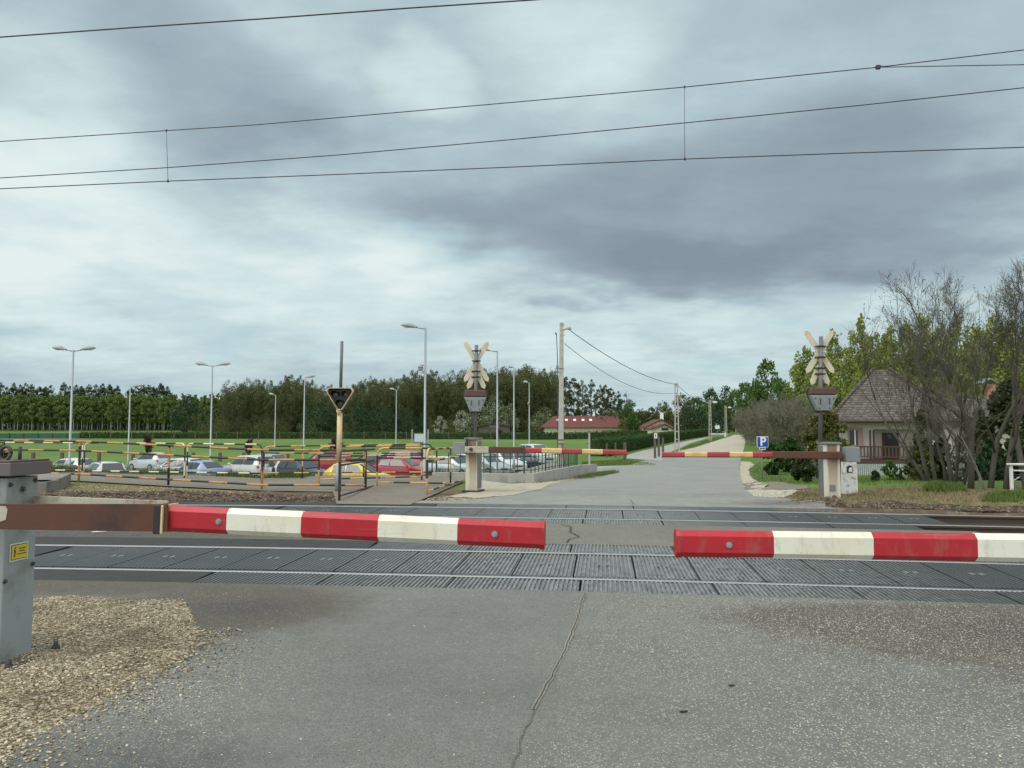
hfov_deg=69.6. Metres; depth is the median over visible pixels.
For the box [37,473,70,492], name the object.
kerb block
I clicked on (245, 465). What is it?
parked car
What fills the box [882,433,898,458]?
door
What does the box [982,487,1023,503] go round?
grass tuft
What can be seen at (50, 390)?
tall tree
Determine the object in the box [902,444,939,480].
bush
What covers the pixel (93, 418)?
poplar tree
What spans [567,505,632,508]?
crossing panel
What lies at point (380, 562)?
crossing panel
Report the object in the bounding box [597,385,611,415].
forest tree
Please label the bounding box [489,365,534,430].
forest tree
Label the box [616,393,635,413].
dark tree
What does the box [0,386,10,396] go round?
tall tree
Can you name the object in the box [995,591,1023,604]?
crossing panel
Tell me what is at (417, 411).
forest tree
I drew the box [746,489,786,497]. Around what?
cream stones
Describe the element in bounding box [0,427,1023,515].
ground
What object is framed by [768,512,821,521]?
crossing panel
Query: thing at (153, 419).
poplar tree
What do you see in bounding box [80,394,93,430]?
poplar tree
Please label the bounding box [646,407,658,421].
roadside tree
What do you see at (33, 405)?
poplar tree
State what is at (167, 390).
tall tree
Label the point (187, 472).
hoop railing
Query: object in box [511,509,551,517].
crossing panel
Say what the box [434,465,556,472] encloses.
verge grass
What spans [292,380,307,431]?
forest tree
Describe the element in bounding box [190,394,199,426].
poplar tree
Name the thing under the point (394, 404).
forest tree
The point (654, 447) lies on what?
wooden post
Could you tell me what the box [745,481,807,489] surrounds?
driveway
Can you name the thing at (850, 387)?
spring tree
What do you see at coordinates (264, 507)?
dark asphalt strip
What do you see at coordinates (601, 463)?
lane grass
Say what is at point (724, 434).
barrier gate
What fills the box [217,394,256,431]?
forest tree
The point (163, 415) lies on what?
poplar tree
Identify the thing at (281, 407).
forest tree
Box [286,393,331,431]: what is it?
forest tree
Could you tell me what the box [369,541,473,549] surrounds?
crossing panel
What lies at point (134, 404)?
poplar tree
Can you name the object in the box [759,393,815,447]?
thicket bush
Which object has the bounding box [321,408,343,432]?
round tree
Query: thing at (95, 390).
tall tree
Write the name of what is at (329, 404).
forest tree
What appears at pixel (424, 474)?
verge grass
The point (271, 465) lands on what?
parked car
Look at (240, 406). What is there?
forest tree
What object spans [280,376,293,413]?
forest tree
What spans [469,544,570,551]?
crossing panel
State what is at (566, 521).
crossing panel
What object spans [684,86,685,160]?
dropper
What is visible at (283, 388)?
forest tree
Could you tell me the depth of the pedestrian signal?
17.33 m
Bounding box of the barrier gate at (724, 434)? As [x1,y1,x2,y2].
[708,433,725,436]
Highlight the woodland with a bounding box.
[0,408,244,429]
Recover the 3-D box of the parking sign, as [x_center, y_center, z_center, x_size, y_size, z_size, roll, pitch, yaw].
[9.708,2.889,28.507,0.448,1.704,0.102,0,-3,0]
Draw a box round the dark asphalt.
[35,546,68,556]
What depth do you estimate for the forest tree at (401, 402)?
234.88 m
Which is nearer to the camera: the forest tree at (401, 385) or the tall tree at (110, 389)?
the forest tree at (401, 385)
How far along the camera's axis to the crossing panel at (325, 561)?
8.29 m
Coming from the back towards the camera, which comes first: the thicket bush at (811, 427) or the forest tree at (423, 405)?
the forest tree at (423, 405)
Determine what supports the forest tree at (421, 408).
on the ground at (54, 456)
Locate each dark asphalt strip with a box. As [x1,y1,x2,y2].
[34,569,212,581]
[35,537,376,548]
[169,501,436,506]
[179,505,282,509]
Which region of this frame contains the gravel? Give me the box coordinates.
[0,595,291,767]
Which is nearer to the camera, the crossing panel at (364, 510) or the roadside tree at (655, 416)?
the crossing panel at (364, 510)
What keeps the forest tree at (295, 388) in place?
on the ground at (54, 456)
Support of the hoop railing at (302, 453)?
on the ground at (54, 456)
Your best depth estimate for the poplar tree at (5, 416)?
256.22 m
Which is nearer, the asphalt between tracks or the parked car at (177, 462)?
the asphalt between tracks
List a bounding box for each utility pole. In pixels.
[555,322,570,467]
[674,383,679,451]
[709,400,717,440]
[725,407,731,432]
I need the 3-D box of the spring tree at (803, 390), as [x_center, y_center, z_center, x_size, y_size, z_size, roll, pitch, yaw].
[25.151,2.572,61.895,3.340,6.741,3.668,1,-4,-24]
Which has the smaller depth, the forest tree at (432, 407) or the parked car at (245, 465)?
the parked car at (245, 465)
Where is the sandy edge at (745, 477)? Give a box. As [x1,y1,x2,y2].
[740,461,767,488]
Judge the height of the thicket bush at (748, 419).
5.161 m
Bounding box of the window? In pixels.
[847,428,862,446]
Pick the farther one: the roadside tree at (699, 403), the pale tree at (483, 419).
the pale tree at (483, 419)
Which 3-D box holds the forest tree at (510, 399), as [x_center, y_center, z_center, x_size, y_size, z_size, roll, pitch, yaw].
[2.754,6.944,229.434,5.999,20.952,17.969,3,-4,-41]
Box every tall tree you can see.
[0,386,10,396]
[8,382,19,396]
[18,384,25,395]
[21,383,30,427]
[27,384,35,397]
[35,386,44,395]
[44,385,56,398]
[58,382,70,428]
[63,386,74,400]
[73,384,78,397]
[76,386,85,395]
[81,384,95,399]
[92,384,99,396]
[95,383,107,398]
[105,384,114,398]
[112,385,122,394]
[125,387,136,396]
[132,387,139,395]
[138,386,147,394]
[144,384,152,398]
[149,386,157,402]
[153,383,167,400]
[162,386,170,398]
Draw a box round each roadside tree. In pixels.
[617,402,639,430]
[636,409,647,430]
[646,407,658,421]
[655,401,673,422]
[666,392,695,430]
[673,405,697,429]
[689,396,708,428]
[689,409,712,429]
[700,387,722,428]
[707,403,729,432]
[713,385,736,432]
[721,388,742,433]
[725,409,738,431]
[733,381,751,410]
[737,388,752,420]
[741,358,785,410]
[768,379,787,407]
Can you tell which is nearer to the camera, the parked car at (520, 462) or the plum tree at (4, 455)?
the plum tree at (4, 455)
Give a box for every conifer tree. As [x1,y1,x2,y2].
[905,389,954,479]
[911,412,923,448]
[952,408,1005,480]
[975,377,1023,480]
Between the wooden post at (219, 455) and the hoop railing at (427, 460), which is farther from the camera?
the wooden post at (219, 455)
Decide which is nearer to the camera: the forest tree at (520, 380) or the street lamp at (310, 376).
the street lamp at (310, 376)
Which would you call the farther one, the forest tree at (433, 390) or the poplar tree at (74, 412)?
the poplar tree at (74, 412)
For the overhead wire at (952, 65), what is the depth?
12.38 m
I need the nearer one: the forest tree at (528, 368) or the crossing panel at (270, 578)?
the crossing panel at (270, 578)
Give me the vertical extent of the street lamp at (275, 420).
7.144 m
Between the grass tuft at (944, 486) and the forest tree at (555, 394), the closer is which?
the grass tuft at (944, 486)
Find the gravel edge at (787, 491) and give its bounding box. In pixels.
[747,488,796,496]
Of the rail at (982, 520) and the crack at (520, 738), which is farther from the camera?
the rail at (982, 520)
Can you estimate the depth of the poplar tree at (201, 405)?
265.05 m
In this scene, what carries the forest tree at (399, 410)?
on the ground at (54, 456)
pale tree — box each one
[432,416,447,432]
[452,410,472,432]
[464,412,477,432]
[477,395,510,429]
[502,404,519,433]
[530,407,551,431]
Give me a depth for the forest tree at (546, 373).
245.12 m
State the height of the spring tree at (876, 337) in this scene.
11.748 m
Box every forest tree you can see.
[178,386,239,431]
[189,384,236,431]
[193,387,258,431]
[198,383,231,430]
[206,380,254,431]
[206,383,250,431]
[213,380,260,431]
[213,388,253,431]
[215,389,248,432]
[216,380,231,428]
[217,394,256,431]
[219,384,256,432]
[220,391,229,425]
[220,392,262,431]
[224,390,271,431]
[229,386,281,432]
[233,389,269,431]
[238,388,291,431]
[244,393,273,431]
[247,386,282,431]
[253,379,263,428]
[253,383,291,431]
[253,387,318,431]
[254,393,267,431]
[263,386,279,431]
[265,380,277,420]
[270,393,285,431]
[271,392,342,431]
[273,380,303,432]
[273,394,296,432]
[276,380,282,415]
[276,390,290,428]
[279,386,329,431]
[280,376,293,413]
[284,388,314,430]
[285,374,299,413]
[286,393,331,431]
[288,386,331,431]
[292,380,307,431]
[294,390,330,430]
[295,390,307,432]
[303,381,312,406]
[306,391,356,432]
[318,384,328,400]
[325,402,332,431]
[334,407,354,431]
[335,384,403,431]
[343,384,387,430]
[343,400,352,425]
[346,390,420,431]
[347,390,370,431]
[347,394,356,426]
[352,388,402,431]
[353,389,389,430]
[354,381,367,416]
[358,379,370,419]
[358,380,396,431]
[361,378,386,431]
[363,388,398,431]
[365,380,378,427]
[365,386,382,429]
[370,388,448,432]
[377,378,389,414]
[379,386,415,430]
[386,389,395,427]
[387,384,398,431]
[391,379,400,411]
[395,387,455,432]
[398,378,414,410]
[398,387,410,417]
[398,387,443,431]
[401,380,447,430]
[401,384,459,431]
[405,370,413,382]
[408,386,420,428]
[411,370,423,386]
[413,384,459,432]
[416,381,441,430]
[420,385,463,431]
[422,369,438,386]
[422,375,434,421]
[426,381,437,425]
[431,371,440,387]
[436,381,446,427]
[436,386,447,429]
[439,380,456,432]
[442,378,457,431]
[442,387,477,427]
[446,386,461,420]
[448,380,493,432]
[449,377,515,432]
[452,374,463,422]
[455,387,489,424]
[458,379,470,429]
[460,384,470,427]
[465,375,542,431]
[477,375,526,429]
[477,382,486,425]
[478,371,543,431]
[478,377,506,423]
[487,374,496,408]
[488,370,519,430]
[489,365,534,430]
[498,377,509,421]
[498,380,528,431]
[499,377,542,432]
[500,366,510,376]
[501,373,556,432]
[504,378,537,431]
[517,365,530,420]
[520,380,554,432]
[522,363,534,389]
[522,373,538,431]
[523,370,579,431]
[525,375,540,432]
[527,371,543,422]
[531,377,545,424]
[537,376,550,423]
[539,372,552,413]
[544,378,556,418]
[548,375,564,414]
[553,383,558,415]
[555,377,573,415]
[564,378,581,415]
[575,380,591,415]
[582,380,600,415]
[592,385,608,415]
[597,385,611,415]
[605,388,617,415]
[613,391,622,413]
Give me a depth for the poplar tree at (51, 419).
256.88 m
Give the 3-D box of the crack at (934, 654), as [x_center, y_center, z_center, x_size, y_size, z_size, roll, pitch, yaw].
[2.760,1.777,4.815,0.902,0.001,0.076,-2,-4,32]
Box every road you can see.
[0,580,1023,767]
[456,457,825,506]
[678,435,744,451]
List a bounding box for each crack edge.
[511,710,534,767]
[531,592,585,708]
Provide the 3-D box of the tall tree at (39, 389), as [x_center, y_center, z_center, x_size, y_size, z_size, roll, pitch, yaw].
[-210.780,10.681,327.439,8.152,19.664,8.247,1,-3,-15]
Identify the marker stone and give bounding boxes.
[841,462,857,494]
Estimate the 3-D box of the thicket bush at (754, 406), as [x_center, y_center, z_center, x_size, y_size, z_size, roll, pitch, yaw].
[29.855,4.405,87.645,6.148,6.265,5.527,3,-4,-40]
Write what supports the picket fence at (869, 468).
on the ground at (54, 456)
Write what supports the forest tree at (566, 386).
on the ground at (54, 456)
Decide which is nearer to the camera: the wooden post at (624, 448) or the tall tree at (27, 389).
the wooden post at (624, 448)
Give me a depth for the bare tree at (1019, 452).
16.35 m
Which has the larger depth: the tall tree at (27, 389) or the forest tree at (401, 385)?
the tall tree at (27, 389)
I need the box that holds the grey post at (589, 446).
[588,433,589,463]
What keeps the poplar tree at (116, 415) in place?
on the ground at (54, 456)
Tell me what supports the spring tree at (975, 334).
on the ground at (54, 456)
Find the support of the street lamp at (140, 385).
on the ground at (54, 456)
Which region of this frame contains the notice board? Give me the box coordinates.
[411,429,428,469]
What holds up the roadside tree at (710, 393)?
on the ground at (54, 456)
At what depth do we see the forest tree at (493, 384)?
243.89 m
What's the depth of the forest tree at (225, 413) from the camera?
240.21 m
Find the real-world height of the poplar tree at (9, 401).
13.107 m
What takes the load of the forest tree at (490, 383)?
on the ground at (54, 456)
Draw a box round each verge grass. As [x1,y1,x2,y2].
[51,462,313,477]
[310,473,430,475]
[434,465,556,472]
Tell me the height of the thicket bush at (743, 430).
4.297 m
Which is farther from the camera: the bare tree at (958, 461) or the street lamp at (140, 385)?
the street lamp at (140, 385)
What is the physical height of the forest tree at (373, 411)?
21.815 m
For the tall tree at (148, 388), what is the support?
on the ground at (54, 456)
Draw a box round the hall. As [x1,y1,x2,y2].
[539,412,635,432]
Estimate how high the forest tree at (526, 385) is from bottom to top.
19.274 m
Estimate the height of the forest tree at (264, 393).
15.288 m
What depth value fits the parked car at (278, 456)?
53.12 m
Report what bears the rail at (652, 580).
on the ground at (54, 456)
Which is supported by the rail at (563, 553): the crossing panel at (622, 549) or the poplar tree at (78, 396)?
the crossing panel at (622, 549)
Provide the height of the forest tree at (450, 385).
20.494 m
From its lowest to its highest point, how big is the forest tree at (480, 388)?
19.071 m
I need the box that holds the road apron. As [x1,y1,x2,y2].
[415,501,836,511]
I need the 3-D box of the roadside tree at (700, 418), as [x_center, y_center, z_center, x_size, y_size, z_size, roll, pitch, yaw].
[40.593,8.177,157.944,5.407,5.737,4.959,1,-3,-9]
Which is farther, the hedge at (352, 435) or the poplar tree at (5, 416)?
the poplar tree at (5, 416)
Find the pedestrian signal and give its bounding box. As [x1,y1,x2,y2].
[326,341,354,490]
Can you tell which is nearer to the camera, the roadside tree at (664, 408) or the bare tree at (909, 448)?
the bare tree at (909, 448)
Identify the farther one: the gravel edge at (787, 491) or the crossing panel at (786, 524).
the gravel edge at (787, 491)
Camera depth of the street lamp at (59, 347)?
36.02 m
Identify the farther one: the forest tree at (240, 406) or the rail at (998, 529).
the forest tree at (240, 406)
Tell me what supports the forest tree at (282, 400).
on the ground at (54, 456)
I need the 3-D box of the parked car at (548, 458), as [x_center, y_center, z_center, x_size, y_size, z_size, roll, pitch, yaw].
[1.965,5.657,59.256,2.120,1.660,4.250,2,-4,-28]
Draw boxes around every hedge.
[79,428,646,439]
[587,428,710,455]
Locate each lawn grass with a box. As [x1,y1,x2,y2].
[749,461,818,485]
[857,472,959,487]
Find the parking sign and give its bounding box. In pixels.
[757,437,767,476]
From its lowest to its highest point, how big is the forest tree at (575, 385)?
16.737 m
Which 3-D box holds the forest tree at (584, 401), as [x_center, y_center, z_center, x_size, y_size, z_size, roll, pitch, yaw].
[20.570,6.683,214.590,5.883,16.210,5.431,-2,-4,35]
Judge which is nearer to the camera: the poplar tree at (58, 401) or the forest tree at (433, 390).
the forest tree at (433, 390)
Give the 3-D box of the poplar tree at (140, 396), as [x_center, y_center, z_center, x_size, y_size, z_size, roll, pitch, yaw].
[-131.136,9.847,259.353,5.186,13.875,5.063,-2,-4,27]
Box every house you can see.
[832,367,963,471]
[943,378,1022,455]
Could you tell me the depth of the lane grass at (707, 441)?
93.53 m
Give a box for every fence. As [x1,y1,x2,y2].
[0,433,79,437]
[432,451,596,482]
[857,464,905,474]
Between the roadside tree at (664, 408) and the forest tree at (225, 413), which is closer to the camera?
the roadside tree at (664, 408)
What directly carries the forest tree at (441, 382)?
on the ground at (54, 456)
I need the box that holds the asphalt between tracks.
[35,523,1023,562]
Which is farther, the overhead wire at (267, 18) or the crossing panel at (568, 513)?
the crossing panel at (568, 513)
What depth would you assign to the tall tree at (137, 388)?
332.51 m
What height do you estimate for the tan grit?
0.029 m
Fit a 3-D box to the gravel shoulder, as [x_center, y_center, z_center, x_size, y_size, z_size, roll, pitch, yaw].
[0.374,3.063,22.657,2.491,0.440,14.215,-1,-3,11]
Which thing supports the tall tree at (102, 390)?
on the ground at (54, 456)
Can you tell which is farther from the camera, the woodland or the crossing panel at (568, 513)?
the woodland
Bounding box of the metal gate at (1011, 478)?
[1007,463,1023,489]
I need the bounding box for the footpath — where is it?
[34,471,463,504]
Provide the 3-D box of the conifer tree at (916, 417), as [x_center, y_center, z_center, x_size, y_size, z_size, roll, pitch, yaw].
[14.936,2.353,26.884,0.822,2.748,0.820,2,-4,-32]
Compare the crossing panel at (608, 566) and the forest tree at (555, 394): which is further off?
the forest tree at (555, 394)
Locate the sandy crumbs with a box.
[52,483,328,496]
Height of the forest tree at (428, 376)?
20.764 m
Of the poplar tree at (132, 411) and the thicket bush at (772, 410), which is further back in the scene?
the poplar tree at (132, 411)
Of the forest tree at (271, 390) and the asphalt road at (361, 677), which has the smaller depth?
the asphalt road at (361, 677)
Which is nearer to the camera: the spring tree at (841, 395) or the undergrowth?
the spring tree at (841, 395)
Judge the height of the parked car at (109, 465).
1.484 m
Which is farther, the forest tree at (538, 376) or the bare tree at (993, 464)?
the forest tree at (538, 376)
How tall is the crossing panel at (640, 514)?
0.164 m
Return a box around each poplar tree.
[0,396,10,430]
[1,395,11,430]
[8,397,22,430]
[10,393,23,430]
[16,395,28,426]
[20,399,34,430]
[24,392,38,430]
[32,397,43,430]
[35,396,50,430]
[42,397,54,430]
[46,395,57,427]
[53,392,66,421]
[53,405,66,430]
[58,395,72,430]
[66,396,81,430]
[73,394,83,424]
[75,394,88,430]
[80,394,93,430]
[85,395,98,430]
[94,397,104,430]
[95,397,108,422]
[102,397,111,430]
[104,394,116,422]
[111,395,123,430]
[117,394,126,421]
[119,398,128,430]
[124,396,138,430]
[128,397,139,425]
[132,392,146,430]
[138,395,147,426]
[139,394,154,430]
[143,402,155,430]
[150,397,159,430]
[154,395,160,430]
[155,395,163,428]
[156,395,169,430]
[164,393,177,424]
[177,393,187,425]
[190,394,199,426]
[197,397,207,416]
[198,395,209,428]
[205,394,216,418]
[209,398,219,422]
[216,395,223,419]
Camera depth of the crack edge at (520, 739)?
3.51 m
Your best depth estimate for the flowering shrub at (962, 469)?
23.79 m
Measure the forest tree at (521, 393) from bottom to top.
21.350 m
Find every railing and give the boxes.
[0,439,365,490]
[0,442,83,472]
[83,442,185,477]
[186,443,261,480]
[263,444,432,478]
[318,445,422,482]
[338,448,374,500]
[376,447,445,485]
[426,447,462,493]
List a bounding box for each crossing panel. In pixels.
[34,547,121,566]
[53,547,169,567]
[109,548,219,568]
[164,548,268,569]
[193,571,333,584]
[220,549,317,570]
[277,506,318,510]
[277,550,368,571]
[308,506,350,511]
[318,574,454,587]
[335,551,418,572]
[337,507,384,513]
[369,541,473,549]
[370,507,417,514]
[393,551,470,574]
[404,507,450,515]
[435,503,501,507]
[439,508,483,516]
[447,576,579,590]
[450,517,506,519]
[452,552,522,575]
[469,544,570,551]
[474,508,517,516]
[500,504,566,507]
[507,518,582,523]
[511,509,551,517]
[513,553,575,577]
[548,509,586,517]
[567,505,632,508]
[571,544,673,554]
[574,554,634,578]
[581,579,717,594]
[583,519,662,524]
[586,509,622,518]
[623,510,660,518]
[632,556,698,580]
[634,506,702,509]
[658,510,700,519]
[662,520,746,526]
[688,557,764,581]
[694,511,740,520]
[701,507,775,511]
[713,583,865,599]
[731,512,780,521]
[743,522,832,527]
[744,558,831,583]
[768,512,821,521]
[802,559,901,585]
[805,513,863,522]
[826,523,923,529]
[844,514,906,523]
[850,587,1022,604]
[861,561,972,588]
[883,514,950,524]
[918,560,1020,562]
[921,562,1023,589]
[983,564,1023,579]
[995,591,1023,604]
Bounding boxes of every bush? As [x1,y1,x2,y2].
[729,408,756,445]
[733,399,781,441]
[734,407,748,436]
[736,413,752,443]
[737,396,772,429]
[738,409,763,436]
[744,403,783,448]
[753,398,801,447]
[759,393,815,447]
[761,397,812,442]
[762,441,784,474]
[763,387,800,411]
[767,400,817,449]
[775,437,804,471]
[790,458,818,482]
[799,409,838,448]
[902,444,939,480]
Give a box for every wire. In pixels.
[0,0,534,37]
[0,49,1023,141]
[0,87,1023,177]
[0,147,1023,188]
[564,343,672,393]
[570,330,675,384]
[881,64,1023,67]
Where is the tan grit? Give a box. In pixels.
[425,496,496,500]
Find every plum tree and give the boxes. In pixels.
[0,443,8,457]
[143,433,153,452]
[244,437,253,454]
[328,437,342,448]
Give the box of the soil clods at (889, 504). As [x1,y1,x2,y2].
[780,497,1023,512]
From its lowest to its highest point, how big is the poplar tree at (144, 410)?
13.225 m
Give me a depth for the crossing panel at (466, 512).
13.07 m
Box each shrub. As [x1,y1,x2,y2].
[871,470,880,481]
[880,460,897,480]
[895,467,905,480]
[944,445,966,481]
[975,443,1004,480]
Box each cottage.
[477,423,511,433]
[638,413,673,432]
[645,424,673,433]
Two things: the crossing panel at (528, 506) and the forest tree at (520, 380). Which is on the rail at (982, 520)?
the crossing panel at (528, 506)
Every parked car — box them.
[53,458,93,468]
[87,461,127,470]
[129,452,173,470]
[152,458,201,470]
[175,460,231,474]
[224,455,274,475]
[256,454,286,458]
[267,461,279,474]
[272,461,325,475]
[309,451,352,469]
[322,462,388,475]
[353,454,386,466]
[372,459,434,475]
[387,450,420,464]
[420,455,482,472]
[482,454,511,472]
[489,453,526,469]
[511,453,540,466]
[519,444,556,462]
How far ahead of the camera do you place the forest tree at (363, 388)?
246.69 m
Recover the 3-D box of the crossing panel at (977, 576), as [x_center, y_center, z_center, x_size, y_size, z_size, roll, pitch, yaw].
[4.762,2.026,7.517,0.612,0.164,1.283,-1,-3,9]
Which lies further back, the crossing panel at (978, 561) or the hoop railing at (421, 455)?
the hoop railing at (421, 455)
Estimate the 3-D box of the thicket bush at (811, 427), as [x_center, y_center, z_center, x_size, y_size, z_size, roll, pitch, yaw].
[22.628,3.634,55.710,5.120,4.001,3.344,0,-3,-2]
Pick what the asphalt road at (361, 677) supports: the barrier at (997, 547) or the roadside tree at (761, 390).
the barrier at (997, 547)
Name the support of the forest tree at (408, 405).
on the ground at (54, 456)
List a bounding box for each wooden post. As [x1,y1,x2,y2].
[97,453,100,461]
[218,452,221,461]
[623,442,625,459]
[654,438,655,457]
[658,436,659,456]
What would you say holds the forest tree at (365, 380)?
on the ground at (54, 456)
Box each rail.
[34,567,1023,591]
[35,544,1023,565]
[210,505,1023,526]
[427,516,1023,532]
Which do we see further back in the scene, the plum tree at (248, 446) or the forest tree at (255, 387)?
the forest tree at (255, 387)
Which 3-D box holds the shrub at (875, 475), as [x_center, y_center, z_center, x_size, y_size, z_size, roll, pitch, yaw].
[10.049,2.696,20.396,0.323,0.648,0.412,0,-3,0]
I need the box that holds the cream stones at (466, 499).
[444,496,494,500]
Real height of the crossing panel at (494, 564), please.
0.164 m
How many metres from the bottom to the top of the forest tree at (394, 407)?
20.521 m
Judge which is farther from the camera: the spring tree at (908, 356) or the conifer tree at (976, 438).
the spring tree at (908, 356)
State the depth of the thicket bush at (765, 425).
59.97 m
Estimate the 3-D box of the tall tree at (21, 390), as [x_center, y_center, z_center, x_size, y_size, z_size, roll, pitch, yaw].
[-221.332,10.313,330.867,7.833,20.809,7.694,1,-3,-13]
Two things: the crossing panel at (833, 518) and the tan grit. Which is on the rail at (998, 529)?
the crossing panel at (833, 518)
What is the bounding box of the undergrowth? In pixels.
[596,406,737,431]
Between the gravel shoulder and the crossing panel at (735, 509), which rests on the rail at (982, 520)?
the crossing panel at (735, 509)
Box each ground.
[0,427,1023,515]
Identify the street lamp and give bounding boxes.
[52,345,95,466]
[127,383,144,469]
[195,362,230,459]
[269,393,275,452]
[303,375,314,458]
[389,388,396,450]
[401,323,426,475]
[479,347,498,472]
[508,365,515,472]
[523,381,529,443]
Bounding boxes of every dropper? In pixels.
[165,129,168,181]
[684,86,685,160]
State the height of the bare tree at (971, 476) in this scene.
5.208 m
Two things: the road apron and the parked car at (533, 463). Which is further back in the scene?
the parked car at (533, 463)
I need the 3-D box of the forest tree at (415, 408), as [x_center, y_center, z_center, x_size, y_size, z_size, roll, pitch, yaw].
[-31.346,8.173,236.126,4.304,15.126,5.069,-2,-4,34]
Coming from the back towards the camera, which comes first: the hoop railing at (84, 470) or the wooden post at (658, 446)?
the wooden post at (658, 446)
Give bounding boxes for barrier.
[0,445,545,667]
[453,341,626,492]
[662,330,859,498]
[674,529,1023,561]
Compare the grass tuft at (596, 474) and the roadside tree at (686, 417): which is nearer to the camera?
the grass tuft at (596, 474)
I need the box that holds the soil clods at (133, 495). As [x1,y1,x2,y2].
[37,489,335,501]
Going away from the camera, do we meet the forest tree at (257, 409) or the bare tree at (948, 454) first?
the bare tree at (948, 454)
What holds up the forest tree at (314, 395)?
on the ground at (54, 456)
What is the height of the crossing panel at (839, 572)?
0.164 m
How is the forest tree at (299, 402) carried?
on the ground at (54, 456)
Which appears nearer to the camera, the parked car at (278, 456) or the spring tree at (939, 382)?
the parked car at (278, 456)
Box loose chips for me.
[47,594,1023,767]
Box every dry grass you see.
[516,470,616,482]
[790,486,987,504]
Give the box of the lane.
[626,435,716,460]
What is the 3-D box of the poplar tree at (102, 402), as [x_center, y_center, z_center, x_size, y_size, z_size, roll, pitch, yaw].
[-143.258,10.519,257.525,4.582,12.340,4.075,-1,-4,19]
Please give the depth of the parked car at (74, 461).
45.79 m
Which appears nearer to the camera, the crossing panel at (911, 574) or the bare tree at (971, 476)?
the crossing panel at (911, 574)
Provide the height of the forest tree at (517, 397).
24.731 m
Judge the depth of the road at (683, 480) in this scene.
18.72 m
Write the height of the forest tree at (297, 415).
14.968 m
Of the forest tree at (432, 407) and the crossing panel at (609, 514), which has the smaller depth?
the crossing panel at (609, 514)
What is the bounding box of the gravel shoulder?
[450,478,577,497]
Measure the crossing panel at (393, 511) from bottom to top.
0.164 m
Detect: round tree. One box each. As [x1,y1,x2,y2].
[167,394,207,432]
[297,401,336,432]
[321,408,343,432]
[343,400,372,431]
[365,404,390,432]
[376,406,400,431]
[397,409,422,432]
[414,412,428,432]
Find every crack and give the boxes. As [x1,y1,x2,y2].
[512,711,533,765]
[533,593,584,707]
[860,646,1014,668]
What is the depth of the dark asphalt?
9.08 m
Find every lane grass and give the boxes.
[580,459,654,465]
[682,436,722,448]
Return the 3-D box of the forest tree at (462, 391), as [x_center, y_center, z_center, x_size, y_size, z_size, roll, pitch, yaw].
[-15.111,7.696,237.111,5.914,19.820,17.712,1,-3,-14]
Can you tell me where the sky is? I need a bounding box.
[0,0,1023,426]
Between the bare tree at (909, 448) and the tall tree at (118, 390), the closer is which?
the bare tree at (909, 448)
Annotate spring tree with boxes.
[784,345,815,446]
[796,375,830,416]
[804,359,833,399]
[823,328,844,380]
[823,382,846,441]
[831,346,863,436]
[839,378,859,401]
[844,313,872,391]
[863,332,886,375]
[871,325,917,381]
[893,319,927,379]
[905,312,948,386]
[922,323,952,373]
[925,369,950,395]
[937,321,985,391]
[945,366,982,397]
[962,323,981,356]
[967,314,1020,382]
[978,369,1001,390]
[989,323,1023,385]
[1009,363,1023,388]
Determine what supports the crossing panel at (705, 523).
on the rail at (998, 529)
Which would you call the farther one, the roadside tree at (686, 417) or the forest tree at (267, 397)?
the forest tree at (267, 397)
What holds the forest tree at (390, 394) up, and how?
on the ground at (54, 456)
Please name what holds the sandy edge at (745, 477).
on the ground at (54, 456)
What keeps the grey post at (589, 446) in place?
on the ground at (54, 456)
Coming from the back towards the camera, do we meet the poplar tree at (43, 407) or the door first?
the poplar tree at (43, 407)
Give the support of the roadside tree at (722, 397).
on the ground at (54, 456)
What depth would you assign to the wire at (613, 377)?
48.98 m
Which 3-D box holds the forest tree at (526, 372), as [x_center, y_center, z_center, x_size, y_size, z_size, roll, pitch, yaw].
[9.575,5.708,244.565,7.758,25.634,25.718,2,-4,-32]
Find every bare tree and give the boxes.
[829,276,972,481]
[855,260,991,488]
[876,280,1023,484]
[893,286,1013,480]
[898,417,953,479]
[907,374,985,490]
[922,273,1023,487]
[975,258,1023,488]
[986,258,1023,488]
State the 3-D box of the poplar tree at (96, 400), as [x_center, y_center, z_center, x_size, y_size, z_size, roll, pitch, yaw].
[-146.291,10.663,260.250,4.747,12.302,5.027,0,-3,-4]
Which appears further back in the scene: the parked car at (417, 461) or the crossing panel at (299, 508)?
the parked car at (417, 461)
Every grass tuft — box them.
[573,470,618,478]
[920,479,968,492]
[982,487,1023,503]
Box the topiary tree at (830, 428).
[800,411,850,478]
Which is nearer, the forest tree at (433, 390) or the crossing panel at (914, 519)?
the crossing panel at (914, 519)

